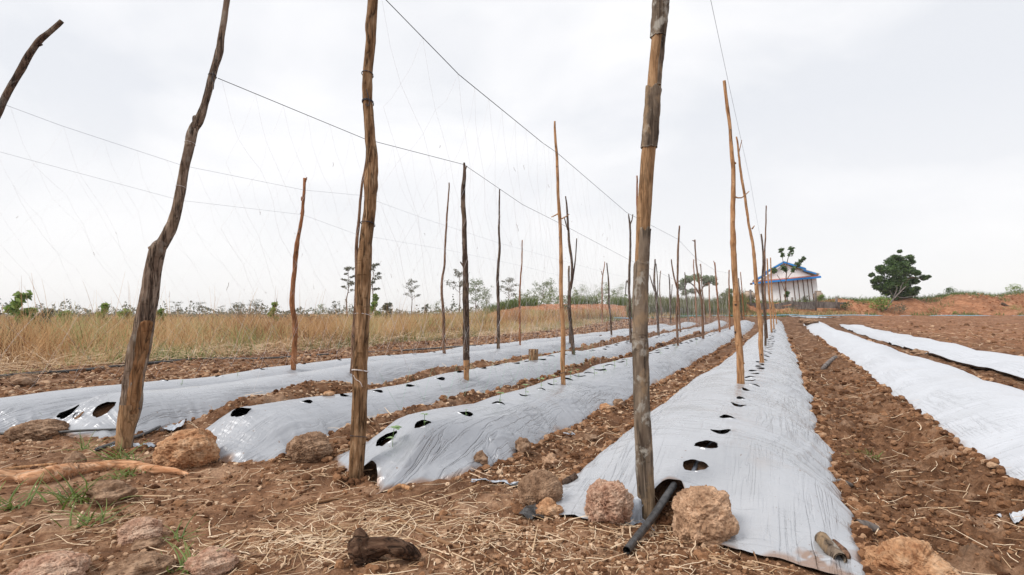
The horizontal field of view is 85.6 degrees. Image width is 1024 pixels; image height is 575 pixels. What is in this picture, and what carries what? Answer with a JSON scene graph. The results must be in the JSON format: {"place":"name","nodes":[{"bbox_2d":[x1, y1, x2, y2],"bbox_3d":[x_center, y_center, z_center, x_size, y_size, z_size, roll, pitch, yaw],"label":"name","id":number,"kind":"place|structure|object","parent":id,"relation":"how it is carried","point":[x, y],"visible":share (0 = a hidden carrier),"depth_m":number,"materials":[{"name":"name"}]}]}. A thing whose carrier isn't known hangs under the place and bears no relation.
{"place":"outdoors","nodes":[
{"label":"outdoors","id":0,"kind":"place"},
{"bbox_2d":[0,293,1023,574],"bbox_3d":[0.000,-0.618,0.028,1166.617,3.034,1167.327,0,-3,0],"label":"ground","id":1,"kind":"structure","parent":0,"point":[964,559],"depth_m":2.49,"materials":[{"name":"soil"}]},
{"bbox_2d":[3,290,32,323],"bbox_3d":[-21.495,1.015,23.969,0.992,1.902,0.993,0,-3,0],"label":"shrub","id":2,"kind":"object","parent":1,"relation":"on","point":[14,303],"visible":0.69,"depth_m":23.90,"materials":[{"name":"green plant"}]},
{"bbox_2d":[0,472,43,511],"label":"grass tuft","id":3,"kind":"object","parent":1,"relation":"on","point":[9,505],"visible":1,"depth_m":2.18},
{"bbox_2d":[7,373,38,386],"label":"clod","id":4,"kind":"object","parent":1,"relation":"on","point":[20,379],"visible":0.9,"depth_m":5.82,"materials":[{"name":"soil"}]},
{"bbox_2d":[15,307,40,326],"bbox_3d":[-21.000,1.384,23.989,0.921,1.191,0.799,-2,-3,34],"label":"shrub","id":5,"kind":"object","parent":1,"relation":"on","point":[27,310],"visible":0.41,"depth_m":23.92,"materials":[{"name":"green plant"}]},
{"bbox_2d":[0,19,63,117],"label":"trellis pole","id":6,"kind":"object","parent":1,"relation":"on","point":[30,52],"visible":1,"depth_m":3.41,"materials":[{"name":"brown wood"}]},
{"bbox_2d":[4,419,69,440],"bbox_3d":[-3.075,0.931,3.596,0.369,0.153,0.309,0,-3,0],"label":"clod","id":7,"kind":"object","parent":1,"relation":"on","point":[39,429],"visible":0.83,"depth_m":3.50,"materials":[{"name":"soil"}]},
{"bbox_2d":[7,550,91,574],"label":"rock","id":8,"kind":"object","parent":1,"relation":"on","point":[63,562],"visible":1,"depth_m":1.60,"materials":[{"name":"stone"}]},
{"bbox_2d":[0,428,115,434],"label":"drip line","id":9,"kind":"object","parent":1,"relation":"on","point":[78,430],"visible":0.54,"depth_m":3.56,"materials":[{"name":"black plastic"}]},
{"bbox_2d":[62,451,86,463],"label":"clod","id":10,"kind":"object","parent":1,"relation":"on","point":[73,456],"visible":0.66,"depth_m":2.75,"materials":[{"name":"soil"}]},
{"bbox_2d":[26,468,131,509],"bbox_3d":[-1.744,0.811,2.209,0.483,0.150,0.279,-2,-3,32],"label":"grass tuft","id":11,"kind":"object","parent":1,"relation":"on","point":[59,496],"visible":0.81,"depth_m":2.23,"materials":[{"name":"plant"}]},
{"bbox_2d":[47,498,135,530],"bbox_3d":[-1.538,0.834,2.020,0.270,0.090,0.244,-1,-3,27],"label":"grass tuft","id":12,"kind":"object","parent":1,"relation":"on","point":[88,519],"visible":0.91,"depth_m":2.04,"materials":[{"name":"plant"}]},
{"bbox_2d":[0,459,190,484],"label":"fallen branch","id":13,"kind":"object","parent":1,"relation":"on","point":[67,470],"visible":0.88,"depth_m":2.61,"materials":[{"name":"wood"}]},
{"bbox_2d":[82,479,137,505],"bbox_3d":[-1.653,0.850,2.277,0.169,0.109,0.161,-2,-3,30],"label":"clod","id":14,"kind":"object","parent":1,"relation":"on","point":[111,491],"visible":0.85,"depth_m":2.24,"materials":[{"name":"soil"}]},
{"bbox_2d":[74,440,149,461],"bbox_3d":[-2.056,0.853,2.864,0.372,0.120,0.315,2,-3,-30],"label":"grass tuft","id":15,"kind":"object","parent":1,"relation":"on","point":[120,455],"visible":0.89,"depth_m":2.90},
{"bbox_2d":[94,425,160,450],"bbox_3d":[-2.364,0.932,3.436,0.027,0.036,0.674,0,-3,-5],"label":"drip hose","id":16,"kind":"object","parent":1,"relation":"on","point":[135,437],"visible":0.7,"depth_m":3.47,"materials":[{"name":"black plastic"}]},
{"bbox_2d":[104,460,154,479],"bbox_3d":[-1.824,0.877,2.635,0.213,0.069,0.209,-1,-3,24],"label":"grass tuft","id":17,"kind":"object","parent":1,"relation":"on","point":[122,474],"visible":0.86,"depth_m":2.62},
{"bbox_2d":[103,551,175,574],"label":"clod","id":18,"kind":"object","parent":1,"relation":"on","point":[147,563],"visible":0.93,"depth_m":1.64,"materials":[{"name":"soil"}]},
{"bbox_2d":[116,516,162,545],"bbox_3d":[-1.292,0.853,1.924,0.155,0.099,0.130,0,-3,0],"label":"rock","id":19,"kind":"object","parent":1,"relation":"on","point":[132,530],"visible":0.77,"depth_m":1.89,"materials":[{"name":"stone"}]},
{"bbox_2d":[131,537,163,550],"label":"clod","id":20,"kind":"object","parent":1,"relation":"on","point":[152,542],"visible":0.8,"depth_m":1.85,"materials":[{"name":"soil"}]},
{"bbox_2d":[115,0,229,448],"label":"trellis pole","id":21,"kind":"object","parent":1,"relation":"on","point":[138,350],"visible":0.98,"depth_m":3.15,"materials":[{"name":"brown wood"}]},
{"bbox_2d":[218,78,700,285],"bbox_3d":[3.545,-0.539,13.528,0.463,0.433,23.151,-1,-3,26],"label":"cord","id":22,"kind":"object","parent":21,"relation":"attached to","point":[401,148],"visible":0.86,"depth_m":4.33,"materials":[{"name":"fabric"}]},
{"bbox_2d":[223,86,700,388],"bbox_3d":[3.268,0.160,12.898,0.450,1.880,21.901,-1,-3,26],"label":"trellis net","id":23,"kind":"object","parent":22,"relation":"hanging from","point":[458,266],"visible":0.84,"depth_m":5.01,"materials":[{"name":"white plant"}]},
{"bbox_2d":[162,513,207,541],"bbox_3d":[-1.143,0.845,1.940,0.141,0.084,0.163,1,-3,-23],"label":"grass tuft","id":24,"kind":"object","parent":1,"relation":"on","point":[176,535],"visible":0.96,"depth_m":1.94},
{"bbox_2d":[152,428,219,468],"bbox_3d":[-1.651,0.830,2.822,0.300,0.225,0.260,0,-3,0],"label":"rock","id":25,"kind":"object","parent":1,"relation":"on","point":[189,448],"visible":0.85,"depth_m":2.74,"materials":[{"name":"stone"}]},
{"bbox_2d":[161,537,229,574],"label":"grass tuft","id":26,"kind":"object","parent":1,"relation":"on","point":[181,561],"visible":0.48,"depth_m":1.73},
{"bbox_2d":[184,546,238,574],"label":"rock","id":27,"kind":"object","parent":1,"relation":"on","point":[210,560],"visible":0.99,"depth_m":1.67,"materials":[{"name":"stone"}]},
{"bbox_2d":[19,273,428,364],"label":"seed stalks","id":28,"kind":"object","parent":1,"relation":"on","point":[192,318],"visible":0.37,"depth_m":11.36,"materials":[{"name":"beige plant"}]},
{"bbox_2d":[0,313,454,334],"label":"dry grass","id":29,"kind":"structure","parent":1,"relation":"on","point":[195,320],"depth_m":46.03,"materials":[{"name":"plant"}]},
{"bbox_2d":[0,345,475,376],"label":"drip line","id":30,"kind":"object","parent":1,"relation":"on","point":[87,369],"visible":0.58,"depth_m":8.54,"materials":[{"name":"black plastic"}]},
{"bbox_2d":[0,294,483,319],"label":"tree belt","id":31,"kind":"object","parent":1,"relation":"on","point":[113,313],"visible":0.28,"depth_m":58.37,"materials":[{"name":"green plant"}]},
{"bbox_2d":[0,291,567,314],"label":"tree belt","id":32,"kind":"object","parent":1,"relation":"on","point":[171,313],"visible":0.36,"depth_m":191.85,"materials":[{"name":"green plant"}]},
{"bbox_2d":[0,302,588,373],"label":"dry grass","id":33,"kind":"structure","parent":1,"relation":"on","point":[78,342],"depth_m":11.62,"materials":[{"name":"plant"}]},
{"bbox_2d":[289,178,306,369],"bbox_3d":[-2.404,-0.101,6.209,0.174,2.301,0.074,0,-3,0],"label":"trellis pole","id":34,"kind":"object","parent":1,"relation":"on","point":[293,361],"visible":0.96,"depth_m":6.19,"materials":[{"name":"brown wood"}]},
{"bbox_2d":[2,152,595,284],"bbox_3d":[0.557,-0.421,12.491,1.948,0.546,19.949,-1,-3,23],"label":"cord","id":35,"kind":"object","parent":34,"relation":"attached to","point":[242,207],"visible":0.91,"depth_m":5.57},
{"bbox_2d":[0,163,626,381],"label":"trellis net","id":36,"kind":"object","parent":35,"relation":"hanging from","point":[296,289],"visible":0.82,"depth_m":6.08,"materials":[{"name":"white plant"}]},
{"bbox_2d":[0,316,616,376],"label":"flattened straw","id":37,"kind":"object","parent":1,"relation":"on","point":[218,351],"visible":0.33,"depth_m":10.51,"materials":[{"name":"plant"}]},
{"bbox_2d":[285,431,332,462],"bbox_3d":[-1.070,0.850,2.909,0.227,0.177,0.218,2,-3,-35],"label":"clod","id":38,"kind":"object","parent":1,"relation":"on","point":[313,446],"visible":0.91,"depth_m":2.84,"materials":[{"name":"soil"}]},
{"bbox_2d":[266,494,352,515],"bbox_3d":[-0.829,0.899,2.289,0.351,0.028,0.028,2,-3,-37],"label":"stalk","id":39,"kind":"object","parent":1,"relation":"on","point":[311,503],"visible":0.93,"depth_m":2.28,"materials":[{"name":"plant"}]},
{"bbox_2d":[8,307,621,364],"bbox_3d":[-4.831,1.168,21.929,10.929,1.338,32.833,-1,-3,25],"label":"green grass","id":40,"kind":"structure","parent":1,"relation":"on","point":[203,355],"depth_m":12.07,"materials":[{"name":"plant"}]},
{"bbox_2d":[0,324,669,431],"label":"mulch film","id":41,"kind":"object","parent":1,"relation":"on","point":[16,410],"visible":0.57,"depth_m":4.78,"materials":[{"name":"silver plastic"}]},
{"bbox_2d":[341,266,354,316],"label":"tree","id":42,"kind":"object","parent":1,"relation":"on","point":[347,269],"visible":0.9,"depth_m":61.99,"materials":[{"name":"green plant"}]},
{"bbox_2d":[350,158,365,373],"bbox_3d":[-1.623,-0.222,5.826,0.164,2.479,0.064,0,-3,0],"label":"trellis pole","id":43,"kind":"object","parent":1,"relation":"on","point":[356,254],"visible":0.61,"depth_m":5.81,"materials":[{"name":"brown wood"}]},
{"bbox_2d":[348,0,377,478],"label":"trellis pole","id":44,"kind":"object","parent":1,"relation":"on","point":[359,371],"visible":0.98,"depth_m":2.65,"materials":[{"name":"brown wood"}]},
{"bbox_2d":[386,0,725,272],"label":"cord","id":45,"kind":"object","parent":44,"relation":"attached to","point":[505,112],"visible":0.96,"depth_m":3.35,"materials":[{"name":"fabric"}]},
{"bbox_2d":[377,2,729,404],"bbox_3d":[3.561,-0.022,11.042,0.204,2.102,18.810,-1,-3,26],"label":"trellis net","id":46,"kind":"object","parent":45,"relation":"hanging from","point":[549,258],"visible":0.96,"depth_m":4.38,"materials":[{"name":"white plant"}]},
{"bbox_2d":[51,322,695,437],"bbox_3d":[3.269,1.440,16.784,1.613,0.441,29.411,-1,-3,25],"label":"mulch film","id":47,"kind":"object","parent":1,"relation":"on","point":[163,408],"visible":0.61,"depth_m":4.54,"materials":[{"name":"silver plastic"}]},
{"bbox_2d":[94,444,673,531],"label":"heaped soil","id":48,"kind":"structure","parent":1,"relation":"on","point":[662,520],"depth_m":2.60,"materials":[{"name":"soil"}]},
{"bbox_2d":[347,527,421,566],"bbox_3d":[-0.395,0.810,1.712,0.230,0.126,0.083,0,-3,0],"label":"stump piece","id":49,"kind":"object","parent":1,"relation":"on","point":[363,547],"visible":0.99,"depth_m":1.70,"materials":[{"name":"brown wood"}]},
{"bbox_2d":[397,516,460,547],"bbox_3d":[-0.310,0.854,1.936,0.042,0.025,0.378,3,-4,-44],"label":"stick","id":50,"kind":"object","parent":1,"relation":"on","point":[429,535],"visible":0.99,"depth_m":1.89,"materials":[{"name":"wood"}]},
{"bbox_2d":[440,183,449,353],"bbox_3d":[-1.094,-0.267,9.022,0.146,2.918,0.059,0,-3,0],"label":"trellis pole","id":51,"kind":"object","parent":1,"relation":"on","point":[443,315],"visible":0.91,"depth_m":9.00,"materials":[{"name":"brown wood"}]},
{"bbox_2d":[460,162,469,380],"bbox_3d":[-0.417,-0.096,4.984,0.089,2.082,0.067,-1,-3,30],"label":"trellis pole","id":52,"kind":"object","parent":1,"relation":"on","point":[466,346],"visible":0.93,"depth_m":4.96,"materials":[{"name":"brown wood"}]},
{"bbox_2d":[206,320,725,462],"bbox_3d":[5.146,1.421,17.027,1.122,0.487,31.423,-1,-3,25],"label":"mulch film","id":53,"kind":"object","parent":1,"relation":"on","point":[261,432],"visible":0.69,"depth_m":3.64,"materials":[{"name":"silver plastic"}]},
{"bbox_2d":[469,278,487,311],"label":"tree","id":54,"kind":"object","parent":1,"relation":"on","point":[477,290],"visible":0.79,"depth_m":62.01,"materials":[{"name":"green plant"}]},
{"bbox_2d":[0,405,994,574],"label":"straw litter","id":55,"kind":"object","parent":1,"relation":"on","point":[337,535],"visible":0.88,"depth_m":1.94,"materials":[{"name":"plant"}]},
{"bbox_2d":[496,189,500,348],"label":"trellis pole","id":56,"kind":"object","parent":1,"relation":"on","point":[498,294],"visible":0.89,"depth_m":9.20,"materials":[{"name":"brown wood"}]},
{"bbox_2d":[0,339,1021,574],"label":"soil clods","id":57,"kind":"object","parent":1,"relation":"on","point":[254,569],"visible":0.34,"depth_m":2.55,"materials":[{"name":"soil"}]},
{"bbox_2d":[0,329,1023,567],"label":"furrow straw","id":58,"kind":"object","parent":1,"relation":"on","point":[681,388],"visible":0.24,"depth_m":3.42,"materials":[{"name":"plant"}]},
{"bbox_2d":[0,329,1023,574],"bbox_3d":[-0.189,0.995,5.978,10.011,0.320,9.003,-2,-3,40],"label":"soil crumbs","id":59,"kind":"object","parent":1,"relation":"on","point":[886,515],"visible":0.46,"depth_m":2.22,"materials":[{"name":"soil"}]},
{"bbox_2d":[519,240,522,344],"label":"trellis pole","id":60,"kind":"object","parent":1,"relation":"on","point":[520,296],"visible":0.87,"depth_m":11.44,"materials":[{"name":"brown wood"}]},
{"bbox_2d":[22,317,1023,380],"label":"field clods","id":61,"kind":"object","parent":1,"relation":"on","point":[221,364],"visible":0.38,"depth_m":11.80,"materials":[{"name":"soil"}]},
{"bbox_2d":[515,437,530,455],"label":"clod","id":62,"kind":"object","parent":1,"relation":"on","point":[522,445],"visible":0.84,"depth_m":3.06,"materials":[{"name":"soil"}]},
{"bbox_2d":[519,503,544,518],"bbox_3d":[0.075,0.841,2.084,0.100,0.025,0.111,0,-3,0],"label":"film scrap","id":63,"kind":"object","parent":1,"relation":"on","point":[528,511],"visible":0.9,"depth_m":2.07,"materials":[{"name":"black plastic"}]},
{"bbox_2d":[531,278,554,303],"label":"tree","id":64,"kind":"object","parent":1,"relation":"on","point":[543,286],"visible":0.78,"depth_m":66.06,"materials":[{"name":"green plant"}]},
{"bbox_2d":[334,320,754,493],"bbox_3d":[6.448,1.417,17.112,1.085,0.470,32.614,-1,-3,26],"label":"mulch film","id":65,"kind":"object","parent":1,"relation":"on","point":[447,443],"visible":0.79,"depth_m":3.29,"materials":[{"name":"silver plastic"}]},
{"bbox_2d":[473,450,487,464],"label":"clod","id":66,"kind":"object","parent":65,"relation":"on","point":[480,457],"visible":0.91,"depth_m":2.80,"materials":[{"name":"soil"}]},
{"bbox_2d":[541,453,560,468],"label":"rock","id":67,"kind":"object","parent":1,"relation":"on","point":[550,461],"visible":0.91,"depth_m":2.81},
{"bbox_2d":[551,121,569,384],"bbox_3d":[0.414,-0.247,4.716,0.158,2.378,0.048,0,-3,0],"label":"trellis pole","id":68,"kind":"object","parent":1,"relation":"on","point":[563,342],"visible":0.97,"depth_m":4.70,"materials":[{"name":"brown wood"}]},
{"bbox_2d":[505,284,627,303],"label":"tree belt","id":69,"kind":"object","parent":1,"relation":"on","point":[543,300],"visible":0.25,"depth_m":51.79,"materials":[{"name":"green plant"}]},
{"bbox_2d":[564,196,576,354],"bbox_3d":[0.813,-0.112,7.663,0.188,2.329,0.062,0,-3,0],"label":"trellis pole","id":70,"kind":"object","parent":1,"relation":"on","point":[569,300],"visible":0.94,"depth_m":7.65,"materials":[{"name":"brown wood"}]},
{"bbox_2d":[625,214,632,342],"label":"trellis pole","id":71,"kind":"object","parent":1,"relation":"on","point":[629,297],"visible":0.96,"depth_m":10.70,"materials":[{"name":"brown wood"}]},
{"bbox_2d":[625,496,654,530],"bbox_3d":[0.454,0.862,2.081,0.137,0.101,0.100,1,-3,-29],"label":"film scrap","id":72,"kind":"object","parent":1,"relation":"on","point":[636,516],"visible":0.4,"depth_m":2.10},
{"bbox_2d":[623,481,676,554],"bbox_3d":[0.507,0.816,1.997,0.032,0.093,0.545,-2,-3,32],"label":"drip hose","id":73,"kind":"object","parent":1,"relation":"on","point":[638,535],"visible":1,"depth_m":1.96,"materials":[{"name":"black plastic"}]},
{"bbox_2d":[632,0,669,524],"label":"trellis pole","id":74,"kind":"object","parent":1,"relation":"on","point":[644,469],"visible":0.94,"depth_m":2.17,"materials":[{"name":"brown wood"}]},
{"bbox_2d":[649,259,659,334],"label":"trellis pole","id":75,"kind":"object","parent":1,"relation":"on","point":[656,296],"visible":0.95,"depth_m":14.29,"materials":[{"name":"brown wood"}]},
{"bbox_2d":[671,226,679,345],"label":"trellis pole","id":76,"kind":"object","parent":1,"relation":"on","point":[677,300],"visible":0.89,"depth_m":9.60,"materials":[{"name":"brown wood"}]},
{"bbox_2d":[684,272,688,321],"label":"trellis pole","id":77,"kind":"object","parent":1,"relation":"on","point":[686,296],"visible":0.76,"depth_m":27.78,"materials":[{"name":"brown wood"}]},
{"bbox_2d":[6,105,681,289],"bbox_3d":[3.264,-0.498,16.701,1.076,0.401,29.501,-1,-3,23],"label":"cord","id":78,"kind":"object","parent":77,"relation":"attached to","point":[261,181],"visible":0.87,"depth_m":4.88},
{"bbox_2d":[0,129,664,389],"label":"trellis net","id":79,"kind":"object","parent":78,"relation":"hanging from","point":[321,273],"visible":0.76,"depth_m":5.41,"materials":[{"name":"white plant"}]},
{"bbox_2d":[625,288,750,317],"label":"reed thicket","id":80,"kind":"object","parent":1,"relation":"on","point":[713,305],"visible":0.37,"depth_m":40.83,"materials":[{"name":"plant"}]},
{"bbox_2d":[521,319,864,574],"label":"mulch film","id":81,"kind":"object","parent":1,"relation":"on","point":[768,459],"visible":0.77,"depth_m":2.43,"materials":[{"name":"plastic"}]},
{"bbox_2d":[517,469,562,506],"bbox_3d":[0.113,0.815,2.215,0.184,0.171,0.155,0,-3,0],"label":"clod","id":82,"kind":"object","parent":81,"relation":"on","point":[536,486],"visible":0.8,"depth_m":2.17,"materials":[{"name":"soil"}]},
{"bbox_2d":[535,497,563,517],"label":"rock","id":83,"kind":"object","parent":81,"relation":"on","point":[549,507],"visible":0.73,"depth_m":2.07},
{"bbox_2d":[584,478,633,524],"bbox_3d":[0.367,0.807,2.077,0.192,0.171,0.180,0,-3,0],"label":"rock","id":84,"kind":"object","parent":81,"relation":"on","point":[611,502],"visible":0.94,"depth_m":2.01,"materials":[{"name":"stone"}]},
{"bbox_2d":[814,531,847,562],"bbox_3d":[1.025,0.837,1.779,0.044,0.057,0.135,0,-3,5],"label":"bamboo piece","id":85,"kind":"object","parent":81,"relation":"on","point":[828,545],"visible":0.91,"depth_m":1.77,"materials":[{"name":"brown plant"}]},
{"bbox_2d":[692,239,703,338],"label":"trellis pole","id":86,"kind":"object","parent":1,"relation":"on","point":[701,300],"visible":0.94,"depth_m":12.39,"materials":[{"name":"brown wood"}]},
{"bbox_2d":[679,273,718,297],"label":"tree","id":87,"kind":"object","parent":1,"relation":"on","point":[706,281],"visible":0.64,"depth_m":46.78,"materials":[{"name":"green plant"}]},
{"bbox_2d":[671,485,739,546],"bbox_3d":[0.672,0.809,1.947,0.213,0.208,0.208,0,-3,0],"label":"rock","id":88,"kind":"object","parent":1,"relation":"on","point":[704,515],"visible":0.89,"depth_m":1.87,"materials":[{"name":"stone"}]},
{"bbox_2d":[723,80,748,389],"bbox_3d":[1.815,-0.400,4.442,0.200,2.575,0.066,0,-3,0],"label":"trellis pole","id":89,"kind":"object","parent":1,"relation":"on","point":[740,363],"visible":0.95,"depth_m":4.42,"materials":[{"name":"brown wood"}]},
{"bbox_2d":[736,136,763,366],"bbox_3d":[2.853,-0.405,6.625,0.297,2.845,0.058,0,-3,0],"label":"trellis pole","id":90,"kind":"object","parent":1,"relation":"on","point":[760,328],"visible":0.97,"depth_m":6.60,"materials":[{"name":"brown wood"}]},
{"bbox_2d":[648,306,855,318],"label":"dry grass","id":91,"kind":"structure","parent":1,"relation":"on","point":[849,312],"depth_m":42.01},
{"bbox_2d":[760,234,766,345],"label":"trellis pole","id":92,"kind":"object","parent":1,"relation":"on","point":[764,312],"visible":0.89,"depth_m":9.64,"materials":[{"name":"brown wood"}]},
{"bbox_2d":[764,206,767,337],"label":"trellis pole","id":93,"kind":"object","parent":1,"relation":"on","point":[765,267],"visible":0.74,"depth_m":12.36,"materials":[{"name":"brown wood"}]},
{"bbox_2d":[750,261,820,302],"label":"wooden house","id":94,"kind":"structure","parent":1,"relation":"on","point":[801,281],"depth_m":51.90,"materials":[{"name":"white paint"}]},
{"bbox_2d":[772,246,806,301],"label":"sapling","id":95,"kind":"object","parent":1,"relation":"on","point":[785,269],"visible":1,"depth_m":50.23,"materials":[{"name":"green plant"}]},
{"bbox_2d":[746,290,845,310],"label":"plank fence","id":96,"kind":"object","parent":1,"relation":"on","point":[815,304],"visible":0.81,"depth_m":46.51,"materials":[{"name":"wood"}]},
{"bbox_2d":[615,315,1019,318],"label":"water pipe","id":97,"kind":"object","parent":1,"relation":"on","point":[845,315],"visible":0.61,"depth_m":41.42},
{"bbox_2d":[623,293,1023,319],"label":"bank rubble","id":98,"kind":"object","parent":1,"relation":"on","point":[986,297],"visible":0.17,"depth_m":46.86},
{"bbox_2d":[869,294,893,311],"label":"shrub","id":99,"kind":"object","parent":1,"relation":"on","point":[882,305],"visible":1,"depth_m":46.18,"materials":[{"name":"green plant"}]},
{"bbox_2d":[867,249,931,299],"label":"tree","id":100,"kind":"object","parent":1,"relation":"on","point":[899,269],"visible":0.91,"depth_m":48.63,"materials":[{"name":"green plant"}]},
{"bbox_2d":[840,324,973,353],"bbox_3d":[12.721,1.552,19.125,1.200,0.225,20.480,-1,-3,27],"label":"mulch film","id":101,"kind":"object","parent":1,"relation":"on","point":[910,342],"visible":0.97,"depth_m":13.60,"materials":[{"name":"plastic"}]},
{"bbox_2d":[863,536,961,574],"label":"rock","id":102,"kind":"object","parent":1,"relation":"on","point":[902,555],"visible":0.93,"depth_m":1.67,"materials":[{"name":"stone"}]},
{"bbox_2d":[804,322,1023,479],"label":"mulch film","id":103,"kind":"object","parent":1,"relation":"on","point":[983,417],"visible":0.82,"depth_m":4.30,"materials":[{"name":"plastic"}]},
{"bbox_2d":[926,350,1023,379],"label":"mulch film","id":104,"kind":"object","parent":1,"relation":"on","point":[1011,365],"visible":1,"depth_m":8.01,"materials":[{"name":"plastic"}]},
{"bbox_2d":[994,509,1023,522],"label":"film scrap","id":105,"kind":"object","parent":1,"relation":"on","point":[1016,519],"visible":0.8,"depth_m":2.11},
{"bbox_2d":[0,0,1023,313],"label":"sky","id":106,"kind":"structure","parent":0,"point":[870,130],"materials":[{"name":"white"}]},
{"bbox_2d":[482,293,631,312],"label":"bank top grass","id":107,"kind":"structure","parent":0,"point":[515,303],"depth_m":39.64,"materials":[{"name":"plant"}]},
{"bbox_2d":[521,307,627,320],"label":"bank tuft grass","id":108,"kind":"structure","parent":0,"point":[597,313],"depth_m":34.81,"materials":[{"name":"plant"}]},
{"bbox_2d":[648,288,1023,318],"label":"bank grass","id":109,"kind":"structure","parent":0,"point":[963,292],"depth_m":48.28,"materials":[{"name":"plant"}]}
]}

